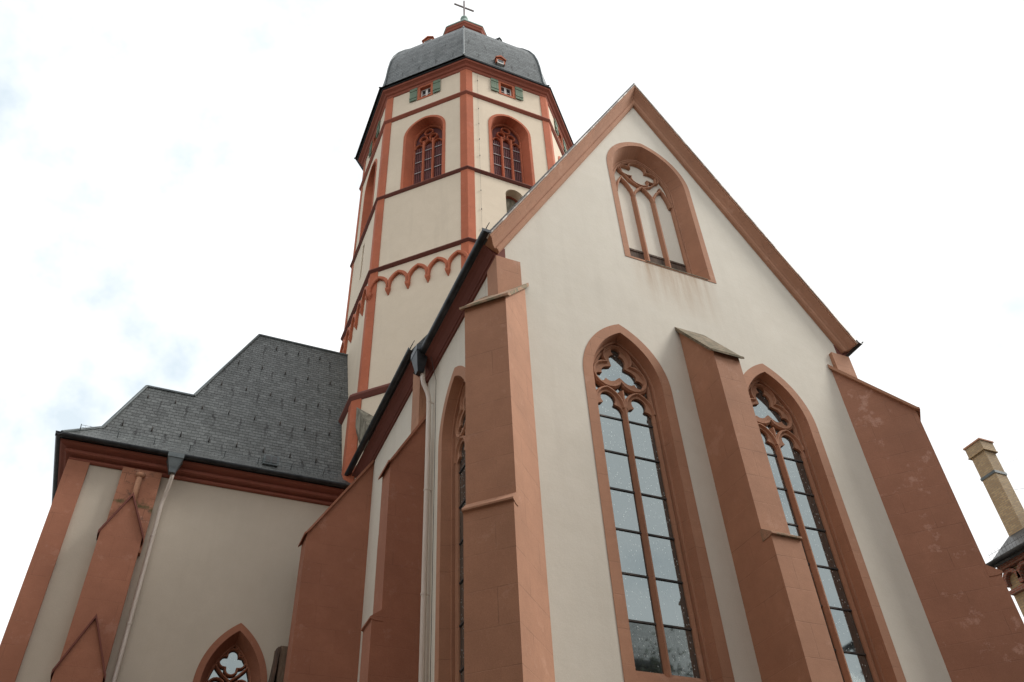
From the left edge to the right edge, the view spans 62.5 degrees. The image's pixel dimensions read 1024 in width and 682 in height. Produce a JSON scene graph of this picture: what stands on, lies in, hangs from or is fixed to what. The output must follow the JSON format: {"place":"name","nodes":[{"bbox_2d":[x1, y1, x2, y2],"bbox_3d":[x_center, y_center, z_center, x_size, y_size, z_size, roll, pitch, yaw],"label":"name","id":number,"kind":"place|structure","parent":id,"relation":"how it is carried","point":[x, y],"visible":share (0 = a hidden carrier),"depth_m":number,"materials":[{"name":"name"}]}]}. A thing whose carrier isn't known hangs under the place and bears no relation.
{"place":"outdoors","nodes":[
{"label":"outdoors","id":0,"kind":"place"},
{"bbox_2d":[0,334,350,681],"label":"church transept","id":1,"kind":"structure","parent":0,"point":[177,525],"depth_m":24.73,"materials":[{"name":"paint"}]},
{"bbox_2d":[193,623,266,681],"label":"window","id":2,"kind":"structure","parent":1,"relation":"in","point":[236,656],"depth_m":23.38,"materials":[{"name":"red stone"}]},
{"bbox_2d":[0,0,1023,643],"label":"sky","id":3,"kind":"structure","parent":0,"point":[180,180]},
{"bbox_2d":[963,438,1023,616],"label":"brick house","id":4,"kind":"structure","parent":0,"point":[1008,558],"depth_m":32.99,"materials":[{"name":"stone"}]},
{"label":"ground","id":5,"kind":"structure","parent":0,"visible":0},
{"bbox_2d":[268,646,287,681],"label":"stone pier","id":6,"kind":"structure","parent":5,"relation":"on","point":[277,672],"depth_m":22.44,"materials":[{"name":"brown stone"}]},
{"bbox_2d":[338,0,573,489],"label":"church tower","id":7,"kind":"structure","parent":5,"relation":"on","point":[466,139],"depth_m":38.57,"materials":[{"name":"beige paint"}]},
{"bbox_2d":[359,159,376,240],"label":"belfry window","id":8,"kind":"structure","parent":7,"relation":"in","point":[370,186],"depth_m":42.39,"materials":[{"name":"stone"}]},
{"bbox_2d":[368,120,379,157],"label":"small window","id":9,"kind":"structure","parent":7,"relation":"in","point":[371,147],"depth_m":44.56,"materials":[{"name":"wood"}]},
{"bbox_2d":[400,115,445,188],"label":"belfry window","id":10,"kind":"structure","parent":7,"relation":"in","point":[423,156],"depth_m":39.78,"materials":[{"name":"stone"}]},
{"bbox_2d":[409,79,440,102],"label":"small window","id":11,"kind":"structure","parent":7,"relation":"in","point":[427,90],"depth_m":42.52,"materials":[{"name":"wood"}]},
{"bbox_2d":[491,78,522,100],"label":"small window","id":12,"kind":"structure","parent":7,"relation":"in","point":[504,89],"depth_m":42.69,"materials":[{"name":"wood"}]},
{"bbox_2d":[488,114,534,185],"bbox_3d":[-0.168,-8.894,39.576,2.200,5.130,0.610,14,-45,-19],"label":"belfry window","id":13,"kind":"structure","parent":7,"relation":"in","point":[510,147],"depth_m":39.93,"materials":[{"name":"stone"}]},
{"bbox_2d":[506,196,517,211],"bbox_3d":[-0.015,-5.358,36.640,0.880,2.780,0.100,14,-45,-19],"label":"stair window","id":14,"kind":"structure","parent":7,"relation":"in","point":[510,201],"depth_m":37.36,"materials":[{"name":"grey stone"}]},
{"bbox_2d":[554,118,566,152],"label":"small window","id":15,"kind":"structure","parent":7,"relation":"in","point":[562,142],"depth_m":44.91,"materials":[{"name":"wood"}]},
{"bbox_2d":[283,83,1023,681],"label":"church choir","id":16,"kind":"structure","parent":5,"relation":"on","point":[635,419],"depth_m":18.27,"materials":[{"name":"paint"}]},
{"bbox_2d":[434,366,466,681],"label":"window","id":17,"kind":"structure","parent":16,"relation":"in","point":[451,491],"depth_m":18.42,"materials":[{"name":"stone"}]},
{"bbox_2d":[583,324,734,681],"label":"window","id":18,"kind":"structure","parent":16,"relation":"in","point":[670,626],"depth_m":16.50,"materials":[{"name":"stone"}]},
{"bbox_2d":[607,142,716,283],"bbox_3d":[3.919,-3.736,24.090,2.780,5.600,0.682,14,-45,-19],"label":"gable window","id":19,"kind":"structure","parent":16,"relation":"in","point":[659,225],"depth_m":24.21,"materials":[{"name":"stone"}]},
{"bbox_2d":[744,364,906,681],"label":"window","id":20,"kind":"structure","parent":16,"relation":"in","point":[814,509],"depth_m":18.37,"materials":[{"name":"stone"}]}
]}

